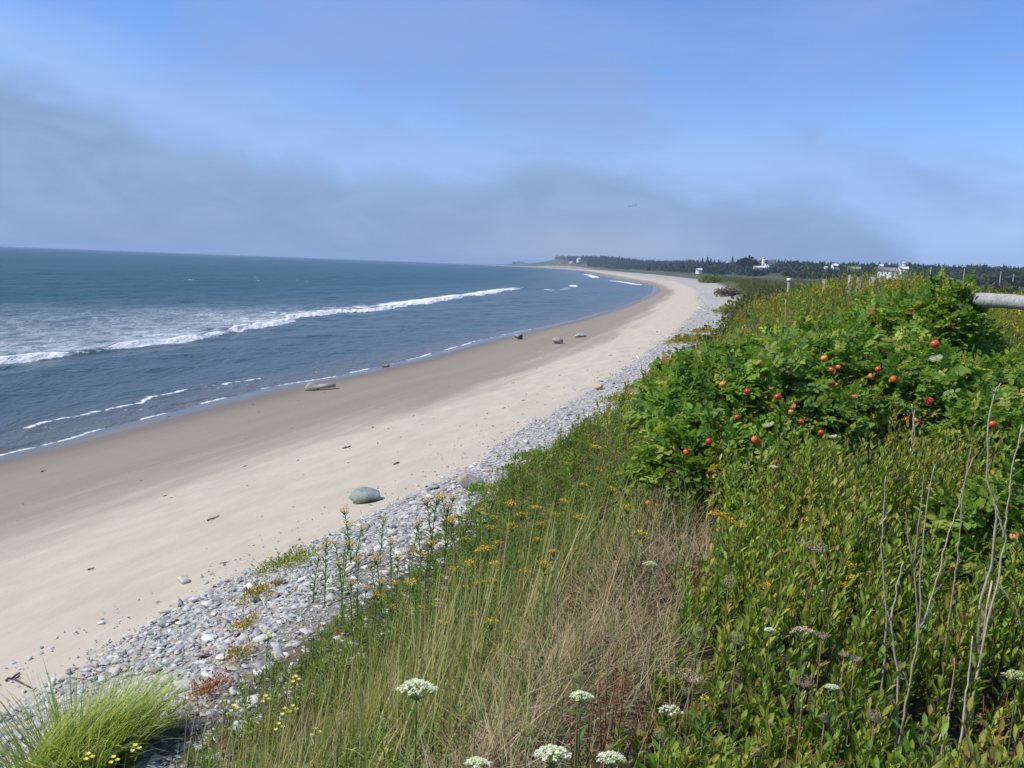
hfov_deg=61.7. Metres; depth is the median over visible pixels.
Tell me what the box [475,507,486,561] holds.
goldenrod
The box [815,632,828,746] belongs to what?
seed head
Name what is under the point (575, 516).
goldenrod
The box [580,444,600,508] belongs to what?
goldenrod
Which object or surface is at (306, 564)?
slate stone
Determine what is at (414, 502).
slate stone
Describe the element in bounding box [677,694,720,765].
goldenrod
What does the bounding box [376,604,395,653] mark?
goldenrod
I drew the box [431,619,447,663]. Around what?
goldenrod
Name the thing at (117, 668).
slate stone
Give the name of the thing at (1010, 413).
rose bush
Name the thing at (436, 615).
goldenrod
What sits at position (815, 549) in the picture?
seed head
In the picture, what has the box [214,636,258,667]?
beach plant
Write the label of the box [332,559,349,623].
goldenrod
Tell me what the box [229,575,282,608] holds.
beach plant
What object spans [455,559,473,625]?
goldenrod
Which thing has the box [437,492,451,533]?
goldenrod
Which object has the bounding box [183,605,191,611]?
slate stone
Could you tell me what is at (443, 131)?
sky
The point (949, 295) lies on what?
rose bush
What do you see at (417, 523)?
goldenrod
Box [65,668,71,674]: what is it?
slate stone
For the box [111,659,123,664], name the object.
slate stone
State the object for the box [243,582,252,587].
slate stone
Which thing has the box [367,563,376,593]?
goldenrod
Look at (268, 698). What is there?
yellow flower
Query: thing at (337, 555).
goldenrod
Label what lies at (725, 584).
seed head
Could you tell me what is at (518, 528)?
goldenrod
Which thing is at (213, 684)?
beach plant
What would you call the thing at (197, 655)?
slate stone
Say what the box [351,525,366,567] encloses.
goldenrod
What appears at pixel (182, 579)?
slate stone
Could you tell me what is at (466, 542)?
goldenrod
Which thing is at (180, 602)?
slate stone
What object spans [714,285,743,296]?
dead shrub
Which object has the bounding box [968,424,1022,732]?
bare stem
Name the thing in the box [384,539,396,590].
goldenrod
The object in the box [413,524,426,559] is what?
goldenrod
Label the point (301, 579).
slate stone
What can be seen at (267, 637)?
yellow flower
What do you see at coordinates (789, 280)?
fence post
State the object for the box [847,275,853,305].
fence post
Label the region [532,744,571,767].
white umbel flower
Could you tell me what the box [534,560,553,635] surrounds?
goldenrod
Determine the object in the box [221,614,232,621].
slate stone
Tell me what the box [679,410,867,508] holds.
rose bush
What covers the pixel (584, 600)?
dry grass
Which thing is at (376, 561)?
goldenrod
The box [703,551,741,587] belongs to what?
broad leaved plant
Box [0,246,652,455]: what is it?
sea
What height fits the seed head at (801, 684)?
0.471 m
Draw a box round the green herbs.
[181,404,676,767]
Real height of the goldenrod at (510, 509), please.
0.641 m
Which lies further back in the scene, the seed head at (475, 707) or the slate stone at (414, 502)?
the slate stone at (414, 502)
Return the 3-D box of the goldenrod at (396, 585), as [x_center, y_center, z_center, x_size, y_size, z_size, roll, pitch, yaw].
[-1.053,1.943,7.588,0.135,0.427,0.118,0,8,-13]
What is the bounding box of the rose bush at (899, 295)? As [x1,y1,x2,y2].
[828,284,1018,356]
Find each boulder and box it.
[349,487,380,503]
[457,473,483,488]
[594,383,602,389]
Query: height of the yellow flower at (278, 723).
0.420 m
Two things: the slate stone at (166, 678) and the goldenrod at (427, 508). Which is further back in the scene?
the goldenrod at (427, 508)
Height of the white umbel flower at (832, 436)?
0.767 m
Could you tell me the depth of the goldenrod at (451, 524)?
7.50 m
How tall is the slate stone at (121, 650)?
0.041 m
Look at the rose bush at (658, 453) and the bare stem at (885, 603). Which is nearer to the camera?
the bare stem at (885, 603)
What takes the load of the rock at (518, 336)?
on the beach
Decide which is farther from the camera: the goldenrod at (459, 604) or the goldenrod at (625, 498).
the goldenrod at (459, 604)
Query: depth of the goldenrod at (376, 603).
6.91 m
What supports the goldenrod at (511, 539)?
on the bank
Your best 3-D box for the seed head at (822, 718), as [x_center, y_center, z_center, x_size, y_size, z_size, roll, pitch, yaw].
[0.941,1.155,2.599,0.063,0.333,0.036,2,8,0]
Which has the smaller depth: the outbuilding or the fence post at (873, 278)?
the fence post at (873, 278)
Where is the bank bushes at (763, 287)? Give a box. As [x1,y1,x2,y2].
[685,276,1023,350]
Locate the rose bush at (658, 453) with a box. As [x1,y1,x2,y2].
[612,398,787,515]
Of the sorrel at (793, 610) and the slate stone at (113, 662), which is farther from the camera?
the slate stone at (113, 662)
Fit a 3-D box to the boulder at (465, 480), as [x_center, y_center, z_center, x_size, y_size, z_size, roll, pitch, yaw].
[-0.822,1.917,16.691,0.501,0.367,0.420,0,8,-18]
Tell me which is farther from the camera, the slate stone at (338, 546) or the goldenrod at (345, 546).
the slate stone at (338, 546)
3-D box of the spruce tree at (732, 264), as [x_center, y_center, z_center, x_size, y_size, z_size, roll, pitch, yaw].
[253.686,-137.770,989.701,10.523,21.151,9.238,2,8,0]
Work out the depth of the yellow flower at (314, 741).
4.72 m
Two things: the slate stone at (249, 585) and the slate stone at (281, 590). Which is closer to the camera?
the slate stone at (281, 590)
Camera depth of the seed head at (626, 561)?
3.93 m
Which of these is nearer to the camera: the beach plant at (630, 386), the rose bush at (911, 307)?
the rose bush at (911, 307)
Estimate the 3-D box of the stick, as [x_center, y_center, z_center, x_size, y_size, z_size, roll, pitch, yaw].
[-5.413,3.260,9.373,0.173,0.096,0.600,-4,10,-39]
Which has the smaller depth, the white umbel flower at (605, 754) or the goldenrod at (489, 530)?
the white umbel flower at (605, 754)
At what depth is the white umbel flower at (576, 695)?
2.37 m
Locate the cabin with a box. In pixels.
[696,268,701,273]
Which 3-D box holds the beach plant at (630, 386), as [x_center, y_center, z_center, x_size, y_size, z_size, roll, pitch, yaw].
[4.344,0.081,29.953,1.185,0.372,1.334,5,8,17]
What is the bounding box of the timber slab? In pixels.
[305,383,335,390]
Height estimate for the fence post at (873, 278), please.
1.176 m
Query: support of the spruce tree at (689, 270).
on the bank
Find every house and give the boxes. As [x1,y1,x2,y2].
[831,264,838,269]
[898,262,908,275]
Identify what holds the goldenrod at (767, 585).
on the bank
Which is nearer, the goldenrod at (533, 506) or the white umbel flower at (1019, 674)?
the white umbel flower at (1019, 674)
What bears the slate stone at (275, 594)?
on the beach
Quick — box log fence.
[949,292,1023,351]
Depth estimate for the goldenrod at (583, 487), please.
7.03 m
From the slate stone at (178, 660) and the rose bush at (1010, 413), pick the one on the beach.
the slate stone at (178, 660)
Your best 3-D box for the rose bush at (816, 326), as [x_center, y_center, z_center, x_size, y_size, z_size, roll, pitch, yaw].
[3.689,-0.250,9.118,2.379,1.327,2.455,2,8,0]
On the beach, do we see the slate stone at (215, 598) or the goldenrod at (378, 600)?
the slate stone at (215, 598)
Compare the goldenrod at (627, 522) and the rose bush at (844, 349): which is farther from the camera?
the rose bush at (844, 349)
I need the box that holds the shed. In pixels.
[847,266,860,273]
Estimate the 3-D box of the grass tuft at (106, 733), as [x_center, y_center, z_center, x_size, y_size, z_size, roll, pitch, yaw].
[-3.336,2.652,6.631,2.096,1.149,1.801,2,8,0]
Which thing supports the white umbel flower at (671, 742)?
on the bank
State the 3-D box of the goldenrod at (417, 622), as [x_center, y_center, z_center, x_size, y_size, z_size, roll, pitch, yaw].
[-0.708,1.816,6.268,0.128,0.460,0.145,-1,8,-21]
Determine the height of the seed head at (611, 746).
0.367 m
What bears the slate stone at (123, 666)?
on the beach
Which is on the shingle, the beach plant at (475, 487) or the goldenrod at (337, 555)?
the beach plant at (475, 487)
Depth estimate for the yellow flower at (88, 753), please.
5.80 m
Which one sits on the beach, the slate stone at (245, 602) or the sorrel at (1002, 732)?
the slate stone at (245, 602)
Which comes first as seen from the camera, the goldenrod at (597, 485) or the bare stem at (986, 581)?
the bare stem at (986, 581)
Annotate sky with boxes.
[0,0,1023,268]
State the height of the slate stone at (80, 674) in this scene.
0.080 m
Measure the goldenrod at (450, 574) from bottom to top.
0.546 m
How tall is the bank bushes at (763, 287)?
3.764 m
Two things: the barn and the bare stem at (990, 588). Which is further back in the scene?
the barn
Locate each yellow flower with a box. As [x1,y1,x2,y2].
[83,752,94,767]
[108,755,119,763]
[130,743,140,767]
[227,704,238,753]
[257,694,270,745]
[261,632,272,676]
[273,722,284,764]
[278,707,288,758]
[284,704,297,759]
[289,675,300,727]
[308,727,321,767]
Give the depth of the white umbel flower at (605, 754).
2.15 m
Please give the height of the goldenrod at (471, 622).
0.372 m
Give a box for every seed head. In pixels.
[465,701,484,765]
[518,723,533,767]
[572,670,583,767]
[578,613,586,708]
[599,632,619,749]
[605,743,614,767]
[623,558,632,618]
[652,726,666,767]
[677,667,706,760]
[689,623,704,712]
[721,575,737,669]
[728,630,744,743]
[746,746,760,767]
[759,607,772,717]
[781,726,792,767]
[790,674,813,763]
[797,537,830,662]
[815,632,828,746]
[815,713,829,765]
[838,651,849,766]
[844,654,862,761]
[864,709,882,767]
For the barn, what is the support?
on the bank
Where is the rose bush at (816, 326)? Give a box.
[745,298,935,382]
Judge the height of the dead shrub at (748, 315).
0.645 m
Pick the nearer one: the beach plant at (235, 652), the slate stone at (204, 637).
the beach plant at (235, 652)
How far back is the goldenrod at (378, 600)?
7.53 m
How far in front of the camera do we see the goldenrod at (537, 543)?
6.05 m
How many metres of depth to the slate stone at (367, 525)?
14.24 m
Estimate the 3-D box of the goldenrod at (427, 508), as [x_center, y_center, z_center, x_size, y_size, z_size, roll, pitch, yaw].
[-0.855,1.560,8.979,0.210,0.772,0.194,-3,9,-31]
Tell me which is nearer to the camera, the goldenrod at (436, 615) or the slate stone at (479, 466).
the goldenrod at (436, 615)
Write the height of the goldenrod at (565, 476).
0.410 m
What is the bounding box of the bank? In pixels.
[159,259,1023,767]
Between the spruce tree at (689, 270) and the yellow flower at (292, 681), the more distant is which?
the spruce tree at (689, 270)
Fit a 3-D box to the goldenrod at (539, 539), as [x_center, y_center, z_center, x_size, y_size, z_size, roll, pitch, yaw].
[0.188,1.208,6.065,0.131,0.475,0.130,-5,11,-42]
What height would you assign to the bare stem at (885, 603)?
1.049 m
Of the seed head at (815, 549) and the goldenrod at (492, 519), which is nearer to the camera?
the seed head at (815, 549)
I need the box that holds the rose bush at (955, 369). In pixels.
[806,324,1017,464]
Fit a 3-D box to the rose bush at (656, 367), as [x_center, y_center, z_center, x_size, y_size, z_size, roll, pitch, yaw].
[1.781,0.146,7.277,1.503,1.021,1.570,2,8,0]
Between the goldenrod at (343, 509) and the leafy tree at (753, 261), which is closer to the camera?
the goldenrod at (343, 509)
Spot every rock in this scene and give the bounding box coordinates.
[515,334,522,338]
[552,338,562,343]
[575,333,585,336]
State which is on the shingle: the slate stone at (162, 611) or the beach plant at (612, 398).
the beach plant at (612, 398)
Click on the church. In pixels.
(765, 263)
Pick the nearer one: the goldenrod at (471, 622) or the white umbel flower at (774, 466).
the white umbel flower at (774, 466)
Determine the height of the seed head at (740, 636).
0.447 m
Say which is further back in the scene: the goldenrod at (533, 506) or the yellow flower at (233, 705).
the goldenrod at (533, 506)
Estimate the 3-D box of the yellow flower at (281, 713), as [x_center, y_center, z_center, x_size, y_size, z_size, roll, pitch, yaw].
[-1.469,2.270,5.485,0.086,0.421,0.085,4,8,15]
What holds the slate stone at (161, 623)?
on the beach
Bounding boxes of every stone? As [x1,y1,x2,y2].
[48,677,55,686]
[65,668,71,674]
[75,670,85,676]
[82,667,91,671]
[110,665,120,675]
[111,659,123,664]
[115,648,129,652]
[115,664,130,669]
[120,649,126,656]
[139,724,180,747]
[155,649,162,655]
[157,610,170,612]
[157,618,171,627]
[159,662,169,665]
[159,674,172,683]
[174,658,183,663]
[174,678,197,692]
[175,723,189,730]
[177,575,190,583]
[178,598,184,605]
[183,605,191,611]
[188,636,198,645]
[190,596,200,601]
[194,653,203,656]
[201,600,213,606]
[201,634,218,641]
[201,671,210,677]
[207,618,220,621]
[212,596,222,600]
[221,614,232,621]
[237,599,248,604]
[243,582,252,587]
[267,573,278,577]
[271,577,288,584]
[272,591,278,597]
[278,588,286,593]
[293,573,300,579]
[296,576,306,582]
[300,563,312,567]
[309,557,319,564]
[334,544,347,548]
[362,523,370,529]
[387,531,396,534]
[408,500,419,504]
[476,464,483,470]
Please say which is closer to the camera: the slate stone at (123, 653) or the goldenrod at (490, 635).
the goldenrod at (490, 635)
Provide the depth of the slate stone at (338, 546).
12.53 m
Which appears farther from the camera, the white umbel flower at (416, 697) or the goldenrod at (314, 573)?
the goldenrod at (314, 573)
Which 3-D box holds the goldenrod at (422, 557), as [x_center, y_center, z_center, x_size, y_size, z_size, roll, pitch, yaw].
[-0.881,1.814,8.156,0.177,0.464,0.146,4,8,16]
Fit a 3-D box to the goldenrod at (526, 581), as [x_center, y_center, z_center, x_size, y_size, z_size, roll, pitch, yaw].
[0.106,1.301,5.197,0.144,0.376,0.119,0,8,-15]
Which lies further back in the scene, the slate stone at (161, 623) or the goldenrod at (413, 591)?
the slate stone at (161, 623)
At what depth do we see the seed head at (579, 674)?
2.48 m
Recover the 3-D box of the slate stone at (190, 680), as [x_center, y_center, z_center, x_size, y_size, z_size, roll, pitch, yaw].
[-3.015,2.786,7.939,0.207,0.104,0.159,2,8,0]
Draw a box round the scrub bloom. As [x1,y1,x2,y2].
[717,273,1022,340]
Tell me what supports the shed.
on the bank
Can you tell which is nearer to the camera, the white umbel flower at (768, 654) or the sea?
the white umbel flower at (768, 654)
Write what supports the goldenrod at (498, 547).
on the bank
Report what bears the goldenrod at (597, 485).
on the bank
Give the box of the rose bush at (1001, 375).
[903,350,1023,450]
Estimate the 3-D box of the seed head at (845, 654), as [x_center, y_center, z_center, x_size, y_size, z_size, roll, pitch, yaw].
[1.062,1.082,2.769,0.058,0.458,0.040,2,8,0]
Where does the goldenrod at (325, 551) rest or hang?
on the bank
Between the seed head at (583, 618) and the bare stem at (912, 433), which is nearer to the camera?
the seed head at (583, 618)
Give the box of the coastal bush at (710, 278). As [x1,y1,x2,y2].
[698,274,724,282]
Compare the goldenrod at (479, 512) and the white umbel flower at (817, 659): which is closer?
the white umbel flower at (817, 659)
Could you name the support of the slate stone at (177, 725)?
on the bank
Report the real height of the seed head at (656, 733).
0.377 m
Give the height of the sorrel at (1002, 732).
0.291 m
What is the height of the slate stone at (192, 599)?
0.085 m
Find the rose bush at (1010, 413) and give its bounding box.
[909,379,1023,485]
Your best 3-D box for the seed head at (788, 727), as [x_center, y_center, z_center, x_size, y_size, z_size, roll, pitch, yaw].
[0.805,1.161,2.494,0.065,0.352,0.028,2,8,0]
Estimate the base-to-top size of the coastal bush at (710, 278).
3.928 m
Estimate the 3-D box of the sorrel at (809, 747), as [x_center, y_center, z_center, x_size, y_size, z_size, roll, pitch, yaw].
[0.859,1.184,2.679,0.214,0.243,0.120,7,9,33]
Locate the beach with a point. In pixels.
(118, 523)
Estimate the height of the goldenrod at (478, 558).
0.618 m
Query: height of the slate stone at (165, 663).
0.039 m
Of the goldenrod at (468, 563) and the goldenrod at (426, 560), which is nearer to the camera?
the goldenrod at (468, 563)
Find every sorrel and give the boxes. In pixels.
[566,692,615,767]
[593,659,667,767]
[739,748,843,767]
[758,721,824,767]
[776,585,856,690]
[977,690,1023,766]
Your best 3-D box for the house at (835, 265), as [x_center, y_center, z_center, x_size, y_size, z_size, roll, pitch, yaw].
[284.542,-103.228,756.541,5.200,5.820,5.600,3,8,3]
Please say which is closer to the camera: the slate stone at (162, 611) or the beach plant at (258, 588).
the beach plant at (258, 588)
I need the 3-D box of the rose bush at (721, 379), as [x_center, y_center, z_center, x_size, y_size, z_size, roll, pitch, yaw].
[1.793,0.215,6.532,1.965,1.134,1.886,2,8,0]
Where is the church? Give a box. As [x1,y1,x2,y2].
[761,257,774,266]
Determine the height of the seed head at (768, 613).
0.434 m
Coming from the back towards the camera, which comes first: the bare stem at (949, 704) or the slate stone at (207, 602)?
the slate stone at (207, 602)
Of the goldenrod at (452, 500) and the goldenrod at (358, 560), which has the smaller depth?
the goldenrod at (358, 560)
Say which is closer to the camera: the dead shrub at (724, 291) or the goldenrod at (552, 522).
the goldenrod at (552, 522)
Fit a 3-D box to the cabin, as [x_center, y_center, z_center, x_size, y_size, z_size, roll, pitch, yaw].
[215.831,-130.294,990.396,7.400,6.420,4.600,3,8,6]
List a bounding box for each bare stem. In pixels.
[554,537,557,643]
[560,693,563,730]
[879,476,889,701]
[887,562,903,747]
[897,458,972,745]
[904,409,913,503]
[904,474,923,721]
[935,448,970,706]
[940,658,954,753]
[958,636,972,747]
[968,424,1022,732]
[970,580,1021,736]
[976,383,1000,676]
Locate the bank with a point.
(707, 651)
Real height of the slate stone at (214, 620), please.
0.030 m
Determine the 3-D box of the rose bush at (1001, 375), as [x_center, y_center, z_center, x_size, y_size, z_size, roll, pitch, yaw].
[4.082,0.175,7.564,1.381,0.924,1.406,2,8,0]
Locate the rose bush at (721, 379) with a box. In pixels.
[618,341,874,458]
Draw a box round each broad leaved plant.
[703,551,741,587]
[848,684,893,722]
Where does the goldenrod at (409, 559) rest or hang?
on the bank
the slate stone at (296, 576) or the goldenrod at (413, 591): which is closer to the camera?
the goldenrod at (413, 591)
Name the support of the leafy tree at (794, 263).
on the bank
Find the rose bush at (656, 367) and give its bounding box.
[630,340,785,421]
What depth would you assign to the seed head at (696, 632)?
2.94 m
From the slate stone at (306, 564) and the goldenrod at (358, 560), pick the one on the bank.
the goldenrod at (358, 560)
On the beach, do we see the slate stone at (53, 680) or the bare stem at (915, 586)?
the slate stone at (53, 680)
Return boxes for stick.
[5,672,30,687]
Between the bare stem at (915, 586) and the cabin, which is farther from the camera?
the cabin
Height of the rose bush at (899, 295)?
1.336 m
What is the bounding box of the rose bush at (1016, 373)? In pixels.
[921,343,1023,456]
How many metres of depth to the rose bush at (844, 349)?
6.56 m
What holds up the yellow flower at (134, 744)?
on the bank
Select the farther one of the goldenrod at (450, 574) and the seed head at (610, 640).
the goldenrod at (450, 574)
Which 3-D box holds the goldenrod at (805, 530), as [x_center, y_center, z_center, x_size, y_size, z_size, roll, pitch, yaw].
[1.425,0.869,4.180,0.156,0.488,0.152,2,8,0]
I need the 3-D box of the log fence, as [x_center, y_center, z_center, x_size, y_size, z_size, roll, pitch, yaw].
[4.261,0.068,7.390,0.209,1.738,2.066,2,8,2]
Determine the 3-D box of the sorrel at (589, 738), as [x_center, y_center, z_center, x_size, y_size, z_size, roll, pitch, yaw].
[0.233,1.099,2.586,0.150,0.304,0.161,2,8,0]
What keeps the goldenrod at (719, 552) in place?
on the bank
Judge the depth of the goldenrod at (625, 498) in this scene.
5.83 m
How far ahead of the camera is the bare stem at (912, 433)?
5.68 m
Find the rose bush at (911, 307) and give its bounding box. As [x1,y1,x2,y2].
[870,275,1010,358]
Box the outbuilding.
[753,266,764,270]
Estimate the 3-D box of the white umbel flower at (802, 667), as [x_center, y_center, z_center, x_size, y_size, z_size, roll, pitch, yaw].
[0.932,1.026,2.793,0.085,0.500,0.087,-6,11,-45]
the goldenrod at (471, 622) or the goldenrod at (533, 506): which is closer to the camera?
the goldenrod at (471, 622)
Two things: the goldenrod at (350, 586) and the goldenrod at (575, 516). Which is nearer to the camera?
the goldenrod at (575, 516)
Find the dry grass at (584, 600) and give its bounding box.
[160,472,762,767]
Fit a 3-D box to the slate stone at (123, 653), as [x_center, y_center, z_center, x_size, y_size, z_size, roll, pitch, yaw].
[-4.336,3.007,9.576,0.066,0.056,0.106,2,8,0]
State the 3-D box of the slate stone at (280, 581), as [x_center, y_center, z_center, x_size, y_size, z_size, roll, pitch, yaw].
[-2.995,2.537,11.028,0.236,0.124,0.104,-4,10,-37]
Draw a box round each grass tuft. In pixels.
[0,649,216,767]
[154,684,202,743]
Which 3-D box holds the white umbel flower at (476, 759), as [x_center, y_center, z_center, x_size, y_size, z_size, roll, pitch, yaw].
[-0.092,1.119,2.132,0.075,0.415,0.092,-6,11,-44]
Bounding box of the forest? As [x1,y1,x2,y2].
[512,255,1023,286]
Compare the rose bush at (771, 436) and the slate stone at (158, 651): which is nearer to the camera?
the rose bush at (771, 436)
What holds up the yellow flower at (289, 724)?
on the bank
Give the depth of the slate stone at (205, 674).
8.06 m
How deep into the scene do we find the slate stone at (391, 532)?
12.75 m
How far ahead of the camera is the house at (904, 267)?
627.09 m
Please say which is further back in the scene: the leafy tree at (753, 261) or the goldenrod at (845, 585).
the leafy tree at (753, 261)
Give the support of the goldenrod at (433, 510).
on the bank
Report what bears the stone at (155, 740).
on the beach
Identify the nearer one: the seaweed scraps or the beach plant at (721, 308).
the seaweed scraps
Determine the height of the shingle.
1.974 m
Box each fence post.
[787,278,791,292]
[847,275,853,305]
[854,277,864,299]
[869,277,877,288]
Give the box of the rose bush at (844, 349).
[699,315,945,455]
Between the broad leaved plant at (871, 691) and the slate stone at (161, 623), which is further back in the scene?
the slate stone at (161, 623)
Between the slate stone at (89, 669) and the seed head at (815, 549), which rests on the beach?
the slate stone at (89, 669)
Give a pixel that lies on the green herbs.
(551, 471)
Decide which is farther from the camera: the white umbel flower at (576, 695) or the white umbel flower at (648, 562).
the white umbel flower at (648, 562)
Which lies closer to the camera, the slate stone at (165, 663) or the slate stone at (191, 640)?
the slate stone at (165, 663)
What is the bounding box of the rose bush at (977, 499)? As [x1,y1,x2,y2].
[904,453,1023,585]
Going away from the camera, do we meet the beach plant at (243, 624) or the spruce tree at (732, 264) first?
the beach plant at (243, 624)
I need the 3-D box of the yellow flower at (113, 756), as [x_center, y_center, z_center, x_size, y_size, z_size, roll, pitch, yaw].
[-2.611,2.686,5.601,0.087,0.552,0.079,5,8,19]
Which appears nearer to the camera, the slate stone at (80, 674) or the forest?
the slate stone at (80, 674)
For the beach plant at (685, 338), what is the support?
on the shingle
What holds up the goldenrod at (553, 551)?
on the bank
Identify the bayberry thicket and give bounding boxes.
[606,345,1023,767]
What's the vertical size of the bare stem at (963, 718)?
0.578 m
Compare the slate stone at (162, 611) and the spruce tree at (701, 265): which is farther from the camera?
the spruce tree at (701, 265)
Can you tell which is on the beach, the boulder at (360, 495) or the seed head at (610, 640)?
the boulder at (360, 495)
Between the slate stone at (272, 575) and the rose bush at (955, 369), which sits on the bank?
the rose bush at (955, 369)
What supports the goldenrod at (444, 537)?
on the bank
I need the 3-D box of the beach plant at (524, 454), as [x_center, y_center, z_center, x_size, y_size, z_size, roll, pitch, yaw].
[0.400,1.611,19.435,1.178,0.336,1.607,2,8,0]
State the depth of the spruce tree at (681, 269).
1156.95 m
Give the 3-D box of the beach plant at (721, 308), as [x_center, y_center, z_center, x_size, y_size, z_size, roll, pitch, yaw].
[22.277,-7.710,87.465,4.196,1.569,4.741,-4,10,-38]
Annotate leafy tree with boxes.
[734,257,750,266]
[748,255,757,266]
[790,260,801,267]
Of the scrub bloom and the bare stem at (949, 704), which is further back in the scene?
the scrub bloom
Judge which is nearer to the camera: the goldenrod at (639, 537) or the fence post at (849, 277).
the goldenrod at (639, 537)
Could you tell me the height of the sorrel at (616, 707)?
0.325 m
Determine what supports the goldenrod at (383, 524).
on the bank
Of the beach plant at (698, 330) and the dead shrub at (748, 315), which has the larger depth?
the beach plant at (698, 330)
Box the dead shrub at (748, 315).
[740,302,763,321]
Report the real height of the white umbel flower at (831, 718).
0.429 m
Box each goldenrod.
[307,554,323,602]
[317,539,333,605]
[332,540,342,577]
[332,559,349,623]
[335,540,354,609]
[338,523,354,576]
[339,507,355,562]
[344,579,359,637]
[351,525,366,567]
[353,557,364,617]
[354,584,370,625]
[365,592,382,647]
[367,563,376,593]
[369,554,387,624]
[372,579,385,627]
[374,517,387,562]
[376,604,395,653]
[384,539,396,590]
[387,580,400,617]
[390,553,403,602]
[402,548,416,603]
[405,578,423,652]
[406,517,424,569]
[408,604,423,647]
[410,552,426,589]
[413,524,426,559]
[418,539,434,593]
[419,496,439,566]
[421,493,444,576]
[425,601,443,651]
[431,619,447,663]
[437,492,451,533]
[438,504,452,567]
[441,493,457,542]
[445,515,463,588]
[445,566,460,642]
[449,584,467,634]
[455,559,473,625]
[461,537,476,568]
[463,610,475,644]
[468,544,492,615]
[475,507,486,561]
[476,618,498,672]
[477,560,498,639]
[482,515,497,559]
[482,524,494,570]
[484,540,502,607]
[502,499,524,569]
[504,521,517,589]
[508,511,525,555]
[519,568,534,604]
[524,537,541,587]
[527,505,541,564]
[532,520,544,575]
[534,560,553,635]
[544,549,558,603]
[548,513,559,542]
[550,499,567,557]
[560,462,571,491]
[574,513,587,562]
[578,482,593,519]
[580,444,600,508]
[590,468,603,511]
[607,486,620,533]
[617,471,634,528]
[620,504,638,564]
[622,530,646,601]
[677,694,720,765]
[707,509,743,599]
[741,581,771,677]
[798,515,815,585]
[836,561,856,643]
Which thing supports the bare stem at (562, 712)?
on the bank
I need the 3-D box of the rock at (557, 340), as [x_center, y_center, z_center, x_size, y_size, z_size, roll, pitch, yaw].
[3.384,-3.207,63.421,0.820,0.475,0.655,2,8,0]
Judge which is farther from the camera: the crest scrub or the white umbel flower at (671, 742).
the crest scrub
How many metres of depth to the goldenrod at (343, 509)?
11.05 m
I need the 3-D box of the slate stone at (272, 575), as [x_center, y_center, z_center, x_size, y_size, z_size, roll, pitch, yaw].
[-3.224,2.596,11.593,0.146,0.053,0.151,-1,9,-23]
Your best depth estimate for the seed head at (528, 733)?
2.30 m
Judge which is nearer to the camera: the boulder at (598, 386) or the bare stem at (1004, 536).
the bare stem at (1004, 536)
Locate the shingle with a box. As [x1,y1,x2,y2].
[0,295,739,767]
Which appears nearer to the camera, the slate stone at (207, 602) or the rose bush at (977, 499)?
the rose bush at (977, 499)
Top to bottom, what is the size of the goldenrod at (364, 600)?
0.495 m
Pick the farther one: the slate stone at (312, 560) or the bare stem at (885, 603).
the slate stone at (312, 560)
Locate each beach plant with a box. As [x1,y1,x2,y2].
[174,668,237,708]
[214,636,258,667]
[226,607,267,633]
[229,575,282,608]
[245,543,332,584]
[459,481,489,494]
[494,461,522,470]
[504,446,542,462]
[594,390,638,406]
[617,383,643,391]
[663,332,711,344]
[689,327,712,332]
[705,304,732,314]
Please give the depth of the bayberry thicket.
3.31 m
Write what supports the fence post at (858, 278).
on the bank
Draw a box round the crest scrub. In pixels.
[520,263,1023,494]
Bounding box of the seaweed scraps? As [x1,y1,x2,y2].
[41,331,657,563]
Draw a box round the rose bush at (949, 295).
[904,265,991,363]
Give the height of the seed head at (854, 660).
0.459 m
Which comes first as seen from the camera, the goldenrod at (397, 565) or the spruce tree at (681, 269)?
the goldenrod at (397, 565)
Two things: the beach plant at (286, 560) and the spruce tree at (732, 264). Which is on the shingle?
the beach plant at (286, 560)
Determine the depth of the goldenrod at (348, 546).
8.76 m
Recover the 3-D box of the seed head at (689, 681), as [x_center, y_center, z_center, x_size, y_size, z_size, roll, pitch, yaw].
[0.512,1.051,2.503,0.092,0.470,0.099,2,8,0]
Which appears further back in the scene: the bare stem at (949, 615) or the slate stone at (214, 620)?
the slate stone at (214, 620)
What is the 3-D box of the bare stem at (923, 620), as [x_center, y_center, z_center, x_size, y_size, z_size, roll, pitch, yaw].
[1.353,0.806,2.780,0.155,1.162,0.014,2,8,0]
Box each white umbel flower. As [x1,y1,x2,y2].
[395,678,438,767]
[464,756,492,767]
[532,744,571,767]
[568,690,593,767]
[596,750,625,767]
[641,561,656,615]
[658,705,683,767]
[763,627,775,731]
[769,465,776,501]
[784,626,816,753]
[806,590,827,697]
[822,684,839,755]
[828,435,838,487]
[1001,669,1023,765]
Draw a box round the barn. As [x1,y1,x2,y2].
[877,267,907,279]
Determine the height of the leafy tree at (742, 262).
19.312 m
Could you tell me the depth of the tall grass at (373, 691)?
4.57 m
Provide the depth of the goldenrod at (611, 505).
5.93 m
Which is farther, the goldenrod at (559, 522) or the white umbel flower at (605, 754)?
the goldenrod at (559, 522)
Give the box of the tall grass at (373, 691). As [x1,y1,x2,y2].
[124,442,668,767]
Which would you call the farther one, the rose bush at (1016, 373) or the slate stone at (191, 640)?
the slate stone at (191, 640)
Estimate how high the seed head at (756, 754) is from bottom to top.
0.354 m
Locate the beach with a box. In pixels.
[0,261,735,767]
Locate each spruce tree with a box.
[679,260,684,271]
[687,260,692,272]
[699,258,703,269]
[730,257,734,272]

